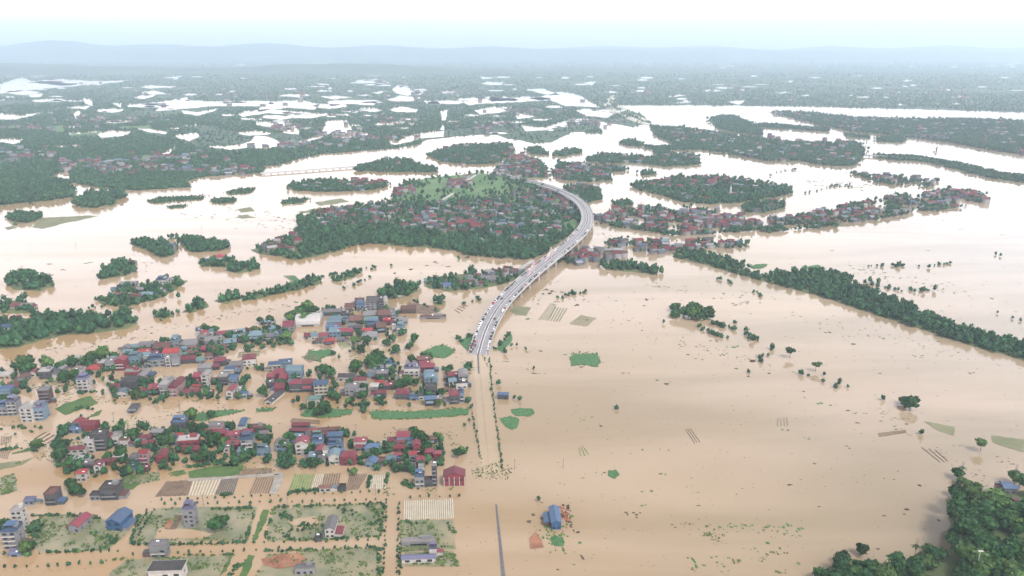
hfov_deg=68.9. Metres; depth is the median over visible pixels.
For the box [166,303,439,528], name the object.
bare yards
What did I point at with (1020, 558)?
tree
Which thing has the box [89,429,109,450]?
flat roof house
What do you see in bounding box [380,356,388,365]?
tree
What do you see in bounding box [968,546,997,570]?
tree
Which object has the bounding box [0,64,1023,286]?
village houses
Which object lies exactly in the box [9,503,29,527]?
flat roof house
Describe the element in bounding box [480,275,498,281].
gabled house
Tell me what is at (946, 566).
hillside
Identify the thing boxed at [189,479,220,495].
vegetable beds
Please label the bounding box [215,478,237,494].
vegetable beds
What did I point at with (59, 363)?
tree
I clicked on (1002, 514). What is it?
tree
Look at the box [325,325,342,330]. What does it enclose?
gabled house
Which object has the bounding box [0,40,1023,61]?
hills
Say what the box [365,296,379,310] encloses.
flat roof house
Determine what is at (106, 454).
tree
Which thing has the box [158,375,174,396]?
house
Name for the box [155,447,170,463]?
gabled house
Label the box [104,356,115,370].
flat roof house
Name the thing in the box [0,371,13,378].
flat roof house
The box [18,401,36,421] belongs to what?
flat roof house
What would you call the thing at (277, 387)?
gabled house
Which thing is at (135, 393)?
tree
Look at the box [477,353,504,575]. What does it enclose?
lane divider
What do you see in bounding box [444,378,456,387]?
gabled house
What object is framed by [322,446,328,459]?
flat roof house
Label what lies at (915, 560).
tree
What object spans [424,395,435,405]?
gabled house
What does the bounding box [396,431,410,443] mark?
gabled house
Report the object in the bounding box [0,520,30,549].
flat roof house
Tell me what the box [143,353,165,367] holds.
flat roof house
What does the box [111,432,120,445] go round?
flat roof house
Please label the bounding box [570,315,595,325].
vegetable beds
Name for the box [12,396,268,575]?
crop strips
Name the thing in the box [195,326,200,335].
flat roof house
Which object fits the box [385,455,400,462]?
gabled house
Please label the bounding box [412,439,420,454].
gabled house
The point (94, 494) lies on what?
flat roof house
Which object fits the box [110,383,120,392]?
gabled house
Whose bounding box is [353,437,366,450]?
hip roof house
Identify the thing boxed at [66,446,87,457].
gabled house
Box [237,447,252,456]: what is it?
shed
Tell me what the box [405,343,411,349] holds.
tree
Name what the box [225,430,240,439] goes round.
hip roof house
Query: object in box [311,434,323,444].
flat roof house
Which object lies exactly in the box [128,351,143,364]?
flat roof house
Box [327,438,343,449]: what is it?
flat roof house
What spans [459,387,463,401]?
flat roof house
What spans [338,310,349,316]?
flat roof house
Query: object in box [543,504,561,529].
gabled house
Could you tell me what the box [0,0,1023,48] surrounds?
sky
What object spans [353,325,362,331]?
gabled house
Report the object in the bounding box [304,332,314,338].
gabled house
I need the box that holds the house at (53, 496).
[43,486,67,505]
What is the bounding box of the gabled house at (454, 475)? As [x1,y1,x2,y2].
[443,465,465,486]
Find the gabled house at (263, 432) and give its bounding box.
[258,430,267,437]
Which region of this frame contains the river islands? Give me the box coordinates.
[0,112,1023,360]
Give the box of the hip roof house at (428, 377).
[424,373,434,383]
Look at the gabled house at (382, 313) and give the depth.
853.31 m
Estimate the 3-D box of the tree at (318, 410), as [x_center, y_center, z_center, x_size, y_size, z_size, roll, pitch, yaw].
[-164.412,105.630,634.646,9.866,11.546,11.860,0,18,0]
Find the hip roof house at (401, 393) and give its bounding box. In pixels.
[394,388,414,398]
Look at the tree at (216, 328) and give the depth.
813.76 m
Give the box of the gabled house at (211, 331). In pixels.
[208,328,215,335]
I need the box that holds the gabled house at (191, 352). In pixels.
[188,350,198,354]
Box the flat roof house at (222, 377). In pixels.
[217,372,232,385]
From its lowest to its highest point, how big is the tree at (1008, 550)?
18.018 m
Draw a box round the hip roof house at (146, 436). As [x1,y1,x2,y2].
[137,434,152,439]
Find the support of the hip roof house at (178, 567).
on the flood water
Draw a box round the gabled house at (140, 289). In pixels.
[136,287,144,291]
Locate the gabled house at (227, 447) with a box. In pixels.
[223,444,230,451]
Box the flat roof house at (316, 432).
[311,430,323,437]
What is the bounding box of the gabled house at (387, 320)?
[383,317,394,324]
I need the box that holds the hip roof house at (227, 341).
[220,338,236,347]
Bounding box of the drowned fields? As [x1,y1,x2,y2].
[0,198,1023,469]
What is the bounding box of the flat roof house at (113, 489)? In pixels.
[99,479,129,500]
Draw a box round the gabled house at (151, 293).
[141,291,154,295]
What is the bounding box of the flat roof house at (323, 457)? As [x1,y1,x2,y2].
[317,454,326,462]
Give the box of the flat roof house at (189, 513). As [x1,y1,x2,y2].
[181,499,198,527]
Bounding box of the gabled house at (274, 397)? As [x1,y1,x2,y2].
[263,389,285,404]
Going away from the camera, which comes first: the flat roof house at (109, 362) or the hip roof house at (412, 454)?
the hip roof house at (412, 454)
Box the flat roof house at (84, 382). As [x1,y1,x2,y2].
[75,373,93,392]
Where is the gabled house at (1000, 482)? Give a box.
[994,481,1011,484]
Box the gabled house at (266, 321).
[259,319,275,324]
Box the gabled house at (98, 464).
[93,459,104,473]
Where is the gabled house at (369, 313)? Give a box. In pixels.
[363,310,377,316]
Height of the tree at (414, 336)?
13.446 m
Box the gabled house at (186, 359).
[180,354,196,363]
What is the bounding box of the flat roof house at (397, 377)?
[391,375,402,382]
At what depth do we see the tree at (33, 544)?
463.55 m
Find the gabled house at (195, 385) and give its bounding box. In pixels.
[191,384,201,387]
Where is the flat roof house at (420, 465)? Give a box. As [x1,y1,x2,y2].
[418,463,423,469]
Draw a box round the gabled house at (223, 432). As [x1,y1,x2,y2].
[219,430,228,436]
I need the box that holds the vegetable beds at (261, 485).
[249,476,273,493]
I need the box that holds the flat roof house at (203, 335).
[197,332,209,344]
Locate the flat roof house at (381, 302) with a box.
[379,296,383,309]
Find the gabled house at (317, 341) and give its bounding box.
[312,338,321,343]
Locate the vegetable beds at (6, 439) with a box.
[1,436,10,443]
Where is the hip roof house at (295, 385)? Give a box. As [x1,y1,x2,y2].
[288,379,302,392]
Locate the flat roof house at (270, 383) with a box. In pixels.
[266,379,275,387]
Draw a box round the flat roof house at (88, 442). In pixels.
[82,436,100,452]
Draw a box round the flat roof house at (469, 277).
[463,274,472,280]
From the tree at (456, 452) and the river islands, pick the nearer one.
the tree at (456, 452)
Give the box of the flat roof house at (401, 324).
[392,321,405,334]
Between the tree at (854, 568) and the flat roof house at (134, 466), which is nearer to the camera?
the tree at (854, 568)
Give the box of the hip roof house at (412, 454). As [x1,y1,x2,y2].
[408,450,416,461]
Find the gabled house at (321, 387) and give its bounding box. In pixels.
[313,379,328,396]
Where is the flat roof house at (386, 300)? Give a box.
[384,296,387,305]
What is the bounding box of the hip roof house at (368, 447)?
[364,443,380,452]
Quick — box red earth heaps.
[163,517,543,568]
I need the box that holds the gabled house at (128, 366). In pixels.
[125,364,140,368]
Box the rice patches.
[142,264,825,545]
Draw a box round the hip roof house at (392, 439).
[387,436,397,443]
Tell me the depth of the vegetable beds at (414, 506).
506.89 m
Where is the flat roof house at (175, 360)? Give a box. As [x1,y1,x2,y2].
[171,355,180,366]
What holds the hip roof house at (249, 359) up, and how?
on the flood water
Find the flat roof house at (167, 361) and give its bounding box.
[164,356,171,367]
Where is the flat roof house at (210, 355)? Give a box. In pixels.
[204,352,217,359]
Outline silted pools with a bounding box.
[155,516,319,538]
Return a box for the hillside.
[828,490,1023,575]
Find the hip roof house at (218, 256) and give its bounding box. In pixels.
[215,254,224,259]
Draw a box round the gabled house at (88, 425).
[78,420,100,430]
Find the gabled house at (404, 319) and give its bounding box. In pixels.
[394,317,407,324]
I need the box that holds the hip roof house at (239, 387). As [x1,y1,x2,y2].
[235,385,244,391]
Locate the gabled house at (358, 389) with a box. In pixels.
[355,388,365,397]
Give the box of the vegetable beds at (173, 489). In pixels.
[155,480,191,496]
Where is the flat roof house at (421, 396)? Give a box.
[418,393,423,399]
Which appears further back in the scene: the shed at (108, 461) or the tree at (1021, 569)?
the shed at (108, 461)
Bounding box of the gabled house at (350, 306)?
[344,303,355,310]
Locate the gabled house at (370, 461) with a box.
[365,455,382,467]
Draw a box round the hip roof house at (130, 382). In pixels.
[118,375,140,389]
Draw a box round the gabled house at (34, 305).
[19,303,37,308]
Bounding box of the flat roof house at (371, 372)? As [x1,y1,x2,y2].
[367,367,376,377]
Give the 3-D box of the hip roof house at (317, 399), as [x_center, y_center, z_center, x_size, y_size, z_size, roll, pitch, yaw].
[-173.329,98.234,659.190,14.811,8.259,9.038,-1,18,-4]
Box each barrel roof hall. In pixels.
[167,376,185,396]
[237,417,247,431]
[285,365,303,378]
[295,313,322,326]
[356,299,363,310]
[370,382,379,391]
[458,368,468,380]
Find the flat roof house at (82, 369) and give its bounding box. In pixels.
[69,366,85,377]
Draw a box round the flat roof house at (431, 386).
[425,383,436,394]
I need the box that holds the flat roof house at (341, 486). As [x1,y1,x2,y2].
[334,483,346,491]
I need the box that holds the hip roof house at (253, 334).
[247,330,261,341]
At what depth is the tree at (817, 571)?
436.77 m
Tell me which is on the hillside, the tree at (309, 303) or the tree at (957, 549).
the tree at (957, 549)
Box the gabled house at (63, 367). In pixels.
[57,364,67,370]
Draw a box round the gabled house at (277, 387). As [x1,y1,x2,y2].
[270,382,285,392]
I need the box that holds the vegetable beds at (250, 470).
[239,468,259,474]
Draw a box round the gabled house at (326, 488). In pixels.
[318,484,337,491]
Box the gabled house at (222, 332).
[216,330,228,336]
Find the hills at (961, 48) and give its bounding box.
[370,45,1023,51]
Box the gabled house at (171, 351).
[162,347,181,356]
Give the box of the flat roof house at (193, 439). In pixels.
[177,433,200,445]
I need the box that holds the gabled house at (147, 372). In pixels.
[137,367,156,378]
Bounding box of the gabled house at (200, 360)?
[192,356,205,363]
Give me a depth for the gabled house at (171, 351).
737.85 m
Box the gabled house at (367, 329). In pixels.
[361,327,372,331]
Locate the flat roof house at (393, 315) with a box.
[389,307,397,319]
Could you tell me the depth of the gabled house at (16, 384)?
683.92 m
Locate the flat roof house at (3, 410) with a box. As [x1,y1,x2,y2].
[0,399,7,415]
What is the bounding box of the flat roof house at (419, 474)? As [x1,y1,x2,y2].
[414,468,424,487]
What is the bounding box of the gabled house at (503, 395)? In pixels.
[497,392,508,399]
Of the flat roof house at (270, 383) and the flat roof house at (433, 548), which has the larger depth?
the flat roof house at (270, 383)
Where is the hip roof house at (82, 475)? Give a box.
[74,468,89,481]
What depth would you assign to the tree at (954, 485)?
519.92 m
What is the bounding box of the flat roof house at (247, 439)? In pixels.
[240,430,255,448]
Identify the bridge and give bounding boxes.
[260,166,353,174]
[468,172,593,354]
[510,259,534,275]
[858,154,924,158]
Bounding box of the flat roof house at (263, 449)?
[256,443,270,455]
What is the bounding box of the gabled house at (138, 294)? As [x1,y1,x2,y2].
[126,293,140,298]
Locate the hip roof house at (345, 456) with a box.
[339,450,357,465]
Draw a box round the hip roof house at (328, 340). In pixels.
[323,337,334,344]
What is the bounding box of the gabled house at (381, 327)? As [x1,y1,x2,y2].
[376,322,386,332]
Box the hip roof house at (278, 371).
[272,368,285,379]
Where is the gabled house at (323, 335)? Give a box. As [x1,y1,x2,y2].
[319,332,327,339]
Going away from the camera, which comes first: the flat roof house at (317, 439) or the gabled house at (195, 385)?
the flat roof house at (317, 439)
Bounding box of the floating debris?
[3,178,1022,574]
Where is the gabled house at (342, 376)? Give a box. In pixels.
[337,373,359,380]
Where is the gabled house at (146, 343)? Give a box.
[137,341,157,347]
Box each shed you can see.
[0,385,13,395]
[7,548,22,556]
[22,496,42,504]
[68,426,81,433]
[72,455,91,459]
[102,457,116,465]
[126,403,140,413]
[142,351,150,358]
[180,445,199,452]
[222,365,241,374]
[228,374,238,383]
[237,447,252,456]
[239,391,252,397]
[265,360,281,372]
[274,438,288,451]
[278,358,292,367]
[304,451,315,459]
[326,317,341,324]
[328,327,341,337]
[392,444,405,451]
[402,462,415,471]
[406,394,418,400]
[406,437,414,449]
[416,455,425,467]
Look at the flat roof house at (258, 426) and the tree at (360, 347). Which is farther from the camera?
the tree at (360, 347)
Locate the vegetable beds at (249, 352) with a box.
[238,351,259,356]
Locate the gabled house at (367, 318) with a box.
[363,316,377,323]
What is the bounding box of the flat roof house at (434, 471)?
[431,461,436,485]
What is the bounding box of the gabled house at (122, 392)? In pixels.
[113,387,129,396]
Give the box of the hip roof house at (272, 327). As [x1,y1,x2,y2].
[261,325,275,332]
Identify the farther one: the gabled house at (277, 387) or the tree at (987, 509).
the gabled house at (277, 387)
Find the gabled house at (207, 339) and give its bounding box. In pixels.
[202,335,222,345]
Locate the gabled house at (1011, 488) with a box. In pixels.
[994,484,1018,494]
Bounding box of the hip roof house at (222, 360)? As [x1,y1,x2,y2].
[213,356,230,365]
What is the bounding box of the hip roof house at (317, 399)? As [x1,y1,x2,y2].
[306,395,323,403]
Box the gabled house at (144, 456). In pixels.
[137,449,150,464]
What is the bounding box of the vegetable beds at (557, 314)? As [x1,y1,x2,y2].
[548,307,566,321]
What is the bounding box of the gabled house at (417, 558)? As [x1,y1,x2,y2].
[401,553,435,563]
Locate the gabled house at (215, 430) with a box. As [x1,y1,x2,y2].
[204,429,225,432]
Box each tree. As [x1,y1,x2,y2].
[0,394,6,400]
[14,355,26,362]
[14,360,25,370]
[17,540,31,552]
[21,361,34,372]
[25,354,34,361]
[26,540,36,550]
[30,438,42,446]
[40,356,54,366]
[50,444,68,461]
[55,360,65,366]
[58,370,69,377]
[59,439,70,445]
[61,458,75,466]
[63,478,76,485]
[66,481,75,489]
[67,357,78,365]
[68,369,78,376]
[70,484,81,495]
[78,487,86,496]
[84,353,97,362]
[95,345,110,355]
[101,451,111,458]
[114,445,123,450]
[118,448,127,455]
[126,427,140,434]
[126,466,133,472]
[131,390,139,399]
[155,430,170,445]
[170,431,175,443]
[184,408,197,419]
[193,423,205,431]
[198,448,210,461]
[202,325,210,329]
[204,432,218,442]
[206,410,215,417]
[206,516,220,529]
[211,326,218,330]
[212,348,220,354]
[213,431,221,439]
[214,514,229,529]
[217,436,226,443]
[250,325,260,330]
[256,386,267,395]
[265,315,274,320]
[278,439,286,447]
[279,330,292,337]
[282,431,296,441]
[285,313,294,320]
[286,442,293,449]
[294,305,303,311]
[299,311,312,318]
[300,403,306,409]
[301,300,313,306]
[303,304,310,312]
[306,444,315,451]
[308,400,315,408]
[309,458,319,467]
[310,306,319,311]
[312,406,323,415]
[316,400,329,408]
[317,363,330,375]
[324,404,331,411]
[325,367,335,377]
[329,391,339,399]
[349,335,359,343]
[349,360,359,371]
[349,467,357,473]
[356,390,363,396]
[357,344,364,352]
[361,335,371,342]
[361,390,368,396]
[364,354,378,364]
[368,362,379,368]
[369,446,377,452]
[370,348,385,358]
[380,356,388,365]
[381,339,388,345]
[392,344,400,352]
[393,378,405,386]
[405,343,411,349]
[408,426,418,436]
[410,333,418,339]
[412,378,419,384]
[413,430,429,442]
[420,441,432,451]
[433,431,441,440]
[434,399,442,406]
[437,388,443,394]
[453,449,460,455]
[669,303,680,309]
[670,309,679,316]
[677,306,688,316]
[686,304,694,316]
[687,301,698,307]
[688,306,700,318]
[695,311,703,318]
[700,308,707,315]
[702,306,715,312]
[706,311,714,317]
[785,346,795,354]
[811,361,822,370]
[812,566,828,575]
[821,569,839,575]
[831,554,850,570]
[834,568,841,575]
[835,549,851,561]
[838,568,853,575]
[848,565,861,572]
[851,559,863,567]
[855,542,869,554]
[859,564,876,575]
[863,558,879,567]
[871,565,899,575]
[880,560,897,572]
[886,551,907,567]
[891,558,906,570]
[897,569,907,574]
[901,395,920,409]
[907,555,927,572]
[908,566,920,575]
[912,537,920,552]
[920,553,939,567]
[921,543,933,554]
[925,546,939,559]
[936,546,948,560]
[945,533,959,546]
[946,495,969,506]
[946,503,956,519]
[947,484,960,490]
[947,504,973,519]
[947,528,958,534]
[947,535,958,545]
[949,487,968,499]
[949,507,968,518]
[950,467,965,478]
[950,541,974,558]
[950,567,968,575]
[951,521,966,534]
[954,517,966,536]
[954,536,975,544]
[955,540,976,560]
[955,558,971,568]
[956,476,966,483]
[956,513,988,533]
[959,480,984,497]
[962,565,983,575]
[966,506,979,514]
[967,512,983,527]
[967,526,997,542]
[967,545,998,571]
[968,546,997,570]
[969,493,982,498]
[970,499,982,504]
[970,502,983,514]
[975,438,987,450]
[975,537,1000,553]
[975,566,990,575]
[976,513,999,530]
[977,503,996,518]
[978,499,1004,507]
[981,485,1014,506]
[985,514,999,529]
[988,569,1007,575]
[993,507,1014,528]
[993,557,1004,572]
[997,541,1023,560]
[1001,534,1023,545]
[1002,557,1023,573]
[1006,502,1023,518]
[1006,569,1023,575]
[1008,469,1021,483]
[1008,508,1019,516]
[1008,515,1023,523]
[1009,522,1023,533]
[1010,527,1019,534]
[1016,545,1023,559]
[1017,473,1023,485]
[1017,558,1023,571]
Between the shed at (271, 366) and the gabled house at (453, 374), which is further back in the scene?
the shed at (271, 366)
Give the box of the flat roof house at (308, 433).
[304,428,310,437]
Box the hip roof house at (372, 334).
[361,331,377,340]
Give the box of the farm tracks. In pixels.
[187,471,283,493]
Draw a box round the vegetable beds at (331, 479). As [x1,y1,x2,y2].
[322,473,340,484]
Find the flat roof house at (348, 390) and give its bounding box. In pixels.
[340,382,359,396]
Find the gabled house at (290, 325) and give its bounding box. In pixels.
[279,320,295,332]
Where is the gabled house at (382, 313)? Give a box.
[377,309,390,320]
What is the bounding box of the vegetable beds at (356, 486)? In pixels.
[346,473,366,489]
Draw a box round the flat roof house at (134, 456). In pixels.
[126,451,139,463]
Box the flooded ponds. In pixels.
[0,62,1021,178]
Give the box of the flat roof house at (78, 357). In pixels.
[75,354,81,365]
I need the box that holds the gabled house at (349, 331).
[338,327,352,336]
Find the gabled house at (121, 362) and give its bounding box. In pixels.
[114,354,128,370]
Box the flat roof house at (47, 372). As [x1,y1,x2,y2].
[38,366,58,378]
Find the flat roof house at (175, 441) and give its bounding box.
[170,433,177,444]
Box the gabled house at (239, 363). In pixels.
[229,360,243,369]
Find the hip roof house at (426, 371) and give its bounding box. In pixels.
[420,369,434,378]
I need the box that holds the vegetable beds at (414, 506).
[404,499,453,519]
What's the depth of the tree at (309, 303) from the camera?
876.06 m
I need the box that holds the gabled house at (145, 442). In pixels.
[141,439,155,446]
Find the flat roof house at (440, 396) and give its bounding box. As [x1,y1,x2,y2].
[435,394,444,400]
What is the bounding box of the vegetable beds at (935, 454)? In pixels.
[921,447,947,461]
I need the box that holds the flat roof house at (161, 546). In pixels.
[142,539,170,557]
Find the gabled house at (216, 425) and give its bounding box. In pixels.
[208,421,228,429]
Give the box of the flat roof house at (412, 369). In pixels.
[399,362,419,376]
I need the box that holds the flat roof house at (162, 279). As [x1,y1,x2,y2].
[156,275,168,284]
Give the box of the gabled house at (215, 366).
[212,363,219,369]
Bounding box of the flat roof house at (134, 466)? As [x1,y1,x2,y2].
[130,462,136,471]
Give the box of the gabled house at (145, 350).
[137,348,151,351]
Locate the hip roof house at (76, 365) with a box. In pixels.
[62,359,77,367]
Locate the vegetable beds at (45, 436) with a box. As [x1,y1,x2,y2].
[34,432,62,442]
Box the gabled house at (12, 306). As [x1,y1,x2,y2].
[9,302,22,308]
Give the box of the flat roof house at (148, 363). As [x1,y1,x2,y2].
[144,359,151,367]
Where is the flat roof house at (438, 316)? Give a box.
[420,313,445,318]
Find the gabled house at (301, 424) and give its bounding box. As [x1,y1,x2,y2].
[291,422,315,427]
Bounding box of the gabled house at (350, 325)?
[348,323,355,327]
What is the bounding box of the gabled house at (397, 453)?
[389,452,401,457]
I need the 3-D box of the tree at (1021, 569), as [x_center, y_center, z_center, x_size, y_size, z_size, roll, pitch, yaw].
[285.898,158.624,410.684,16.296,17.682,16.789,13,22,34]
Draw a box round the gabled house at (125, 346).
[118,343,131,351]
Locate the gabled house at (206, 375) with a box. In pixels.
[199,369,211,387]
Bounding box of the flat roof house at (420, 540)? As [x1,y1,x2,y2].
[401,535,435,545]
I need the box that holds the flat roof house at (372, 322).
[366,318,379,328]
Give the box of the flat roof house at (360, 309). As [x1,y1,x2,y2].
[359,303,366,311]
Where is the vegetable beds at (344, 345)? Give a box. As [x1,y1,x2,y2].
[337,341,351,348]
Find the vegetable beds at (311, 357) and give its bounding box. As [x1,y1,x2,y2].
[302,353,319,362]
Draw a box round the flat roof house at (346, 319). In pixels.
[343,316,349,323]
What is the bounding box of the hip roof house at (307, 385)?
[302,378,316,391]
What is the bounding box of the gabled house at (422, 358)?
[412,355,429,363]
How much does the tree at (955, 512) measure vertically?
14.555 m
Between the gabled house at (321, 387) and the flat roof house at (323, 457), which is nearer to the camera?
the flat roof house at (323, 457)
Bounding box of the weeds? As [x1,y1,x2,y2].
[0,263,800,575]
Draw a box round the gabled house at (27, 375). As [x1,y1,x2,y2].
[12,372,30,382]
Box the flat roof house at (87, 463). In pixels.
[72,459,94,468]
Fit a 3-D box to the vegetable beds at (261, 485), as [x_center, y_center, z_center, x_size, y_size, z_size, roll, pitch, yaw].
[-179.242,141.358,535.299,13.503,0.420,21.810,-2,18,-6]
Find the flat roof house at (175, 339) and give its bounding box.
[169,334,182,347]
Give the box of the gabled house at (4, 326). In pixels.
[1,323,11,330]
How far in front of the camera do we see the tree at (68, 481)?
528.10 m
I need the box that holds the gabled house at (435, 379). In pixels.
[432,372,437,384]
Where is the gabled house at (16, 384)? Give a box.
[6,382,19,389]
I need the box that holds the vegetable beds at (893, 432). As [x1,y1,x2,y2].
[878,430,906,436]
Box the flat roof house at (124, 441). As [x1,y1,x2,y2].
[118,437,134,446]
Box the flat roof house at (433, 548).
[429,541,443,556]
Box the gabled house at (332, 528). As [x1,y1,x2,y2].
[324,514,344,537]
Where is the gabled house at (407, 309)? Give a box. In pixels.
[398,305,415,313]
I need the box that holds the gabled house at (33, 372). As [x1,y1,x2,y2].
[29,367,36,376]
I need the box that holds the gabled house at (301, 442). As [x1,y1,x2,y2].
[293,435,309,455]
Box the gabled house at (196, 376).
[191,372,202,383]
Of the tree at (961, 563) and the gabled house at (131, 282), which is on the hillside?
the tree at (961, 563)
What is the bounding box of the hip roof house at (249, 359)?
[242,353,256,366]
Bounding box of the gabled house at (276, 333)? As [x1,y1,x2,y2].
[274,331,282,337]
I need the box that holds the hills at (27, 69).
[0,63,1023,75]
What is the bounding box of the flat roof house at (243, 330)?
[238,328,246,335]
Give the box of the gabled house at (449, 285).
[443,282,452,287]
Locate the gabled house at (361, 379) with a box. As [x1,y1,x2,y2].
[352,377,366,383]
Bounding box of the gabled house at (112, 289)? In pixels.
[110,287,120,291]
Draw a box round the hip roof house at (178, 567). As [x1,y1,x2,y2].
[146,559,187,575]
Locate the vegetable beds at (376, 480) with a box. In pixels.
[370,475,385,488]
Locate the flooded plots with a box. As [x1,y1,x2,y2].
[0,472,458,575]
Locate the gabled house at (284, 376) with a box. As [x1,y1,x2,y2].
[277,373,288,382]
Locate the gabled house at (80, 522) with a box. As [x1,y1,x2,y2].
[65,511,92,532]
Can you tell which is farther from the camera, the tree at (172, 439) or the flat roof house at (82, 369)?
the flat roof house at (82, 369)
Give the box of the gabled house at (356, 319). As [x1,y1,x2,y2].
[349,315,362,323]
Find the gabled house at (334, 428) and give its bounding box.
[317,426,340,430]
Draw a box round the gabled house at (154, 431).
[150,428,165,437]
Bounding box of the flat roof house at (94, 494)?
[89,490,100,499]
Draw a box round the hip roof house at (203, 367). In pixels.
[196,363,213,371]
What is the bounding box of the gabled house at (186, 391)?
[183,388,201,395]
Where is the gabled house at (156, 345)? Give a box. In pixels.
[152,342,171,349]
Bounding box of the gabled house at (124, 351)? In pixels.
[122,349,132,354]
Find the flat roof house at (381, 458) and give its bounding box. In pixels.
[378,456,385,461]
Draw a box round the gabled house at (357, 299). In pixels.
[351,297,364,304]
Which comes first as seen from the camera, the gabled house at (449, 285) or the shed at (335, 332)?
the shed at (335, 332)
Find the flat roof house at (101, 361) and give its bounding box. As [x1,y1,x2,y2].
[98,359,105,364]
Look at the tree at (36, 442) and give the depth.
581.52 m
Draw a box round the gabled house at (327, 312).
[322,308,342,315]
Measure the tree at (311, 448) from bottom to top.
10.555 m
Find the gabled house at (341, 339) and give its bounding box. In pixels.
[337,337,348,342]
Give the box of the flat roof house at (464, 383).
[456,378,470,388]
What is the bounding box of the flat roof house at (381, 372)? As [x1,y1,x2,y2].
[371,369,388,379]
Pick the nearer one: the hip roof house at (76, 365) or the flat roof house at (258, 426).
the flat roof house at (258, 426)
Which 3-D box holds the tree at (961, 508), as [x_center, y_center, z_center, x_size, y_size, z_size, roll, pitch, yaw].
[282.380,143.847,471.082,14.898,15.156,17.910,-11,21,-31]
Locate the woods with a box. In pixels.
[0,109,1023,575]
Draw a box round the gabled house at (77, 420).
[71,416,86,425]
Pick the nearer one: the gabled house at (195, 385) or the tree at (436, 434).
the tree at (436, 434)
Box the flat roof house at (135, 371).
[124,367,141,375]
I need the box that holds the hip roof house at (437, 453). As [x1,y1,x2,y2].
[431,450,441,460]
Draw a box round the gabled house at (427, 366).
[421,363,438,372]
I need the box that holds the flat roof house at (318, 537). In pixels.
[314,533,322,541]
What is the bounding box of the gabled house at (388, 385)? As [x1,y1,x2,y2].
[383,382,392,389]
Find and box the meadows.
[0,103,940,232]
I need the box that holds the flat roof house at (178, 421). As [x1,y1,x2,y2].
[170,415,188,429]
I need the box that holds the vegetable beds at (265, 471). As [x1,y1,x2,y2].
[257,468,271,473]
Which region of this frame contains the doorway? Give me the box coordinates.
[410,543,426,545]
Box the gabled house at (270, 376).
[266,373,276,380]
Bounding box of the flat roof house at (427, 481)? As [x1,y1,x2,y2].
[424,476,431,486]
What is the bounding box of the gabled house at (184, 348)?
[181,346,187,351]
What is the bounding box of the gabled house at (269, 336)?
[259,332,273,340]
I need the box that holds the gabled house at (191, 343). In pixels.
[180,338,198,349]
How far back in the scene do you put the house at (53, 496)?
512.07 m
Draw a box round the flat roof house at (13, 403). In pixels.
[5,395,21,415]
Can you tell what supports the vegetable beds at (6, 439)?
on the flood water
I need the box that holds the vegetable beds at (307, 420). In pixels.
[290,418,319,423]
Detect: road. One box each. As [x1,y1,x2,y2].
[473,354,499,471]
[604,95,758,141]
[617,105,649,120]
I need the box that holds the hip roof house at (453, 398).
[444,389,458,403]
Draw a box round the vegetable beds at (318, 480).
[311,474,323,488]
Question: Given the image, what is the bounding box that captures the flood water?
[0,105,1023,575]
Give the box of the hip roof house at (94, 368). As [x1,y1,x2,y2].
[86,364,102,373]
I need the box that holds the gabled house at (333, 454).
[327,447,340,464]
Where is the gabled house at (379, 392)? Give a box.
[370,389,386,397]
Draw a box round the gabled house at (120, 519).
[104,507,136,530]
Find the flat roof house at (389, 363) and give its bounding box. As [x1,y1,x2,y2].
[385,358,396,367]
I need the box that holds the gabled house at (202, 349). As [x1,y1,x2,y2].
[198,345,214,352]
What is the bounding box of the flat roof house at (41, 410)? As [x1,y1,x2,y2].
[33,400,49,420]
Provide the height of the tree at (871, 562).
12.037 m
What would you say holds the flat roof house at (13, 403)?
on the flood water
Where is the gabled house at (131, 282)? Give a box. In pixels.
[120,281,138,286]
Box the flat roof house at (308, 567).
[294,561,315,574]
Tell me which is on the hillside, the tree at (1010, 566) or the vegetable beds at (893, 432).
the tree at (1010, 566)
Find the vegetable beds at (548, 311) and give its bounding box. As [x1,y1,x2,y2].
[539,303,556,318]
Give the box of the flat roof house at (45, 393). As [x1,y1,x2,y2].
[37,385,56,403]
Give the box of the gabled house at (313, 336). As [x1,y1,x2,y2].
[308,333,318,339]
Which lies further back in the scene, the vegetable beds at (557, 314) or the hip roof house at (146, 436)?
the vegetable beds at (557, 314)
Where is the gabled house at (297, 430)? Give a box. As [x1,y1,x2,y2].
[290,427,307,433]
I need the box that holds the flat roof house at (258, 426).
[250,422,268,433]
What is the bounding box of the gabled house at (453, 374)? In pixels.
[443,371,457,380]
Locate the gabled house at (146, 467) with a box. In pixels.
[136,465,150,471]
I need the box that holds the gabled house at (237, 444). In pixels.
[226,440,240,449]
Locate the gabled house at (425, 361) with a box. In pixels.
[419,360,434,368]
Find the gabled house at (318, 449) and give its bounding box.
[315,444,325,457]
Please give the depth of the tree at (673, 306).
880.94 m
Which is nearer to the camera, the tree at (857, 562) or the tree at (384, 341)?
the tree at (857, 562)
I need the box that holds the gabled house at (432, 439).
[428,435,436,443]
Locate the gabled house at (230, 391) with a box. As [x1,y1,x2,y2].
[226,383,237,398]
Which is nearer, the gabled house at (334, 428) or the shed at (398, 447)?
the shed at (398, 447)
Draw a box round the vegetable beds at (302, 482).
[289,474,313,489]
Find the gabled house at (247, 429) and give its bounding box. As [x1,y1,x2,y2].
[241,428,254,433]
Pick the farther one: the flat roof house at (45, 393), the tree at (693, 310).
the tree at (693, 310)
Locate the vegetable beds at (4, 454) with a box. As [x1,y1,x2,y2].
[0,448,9,458]
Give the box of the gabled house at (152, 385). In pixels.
[147,383,159,395]
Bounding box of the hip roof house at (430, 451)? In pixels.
[424,447,433,456]

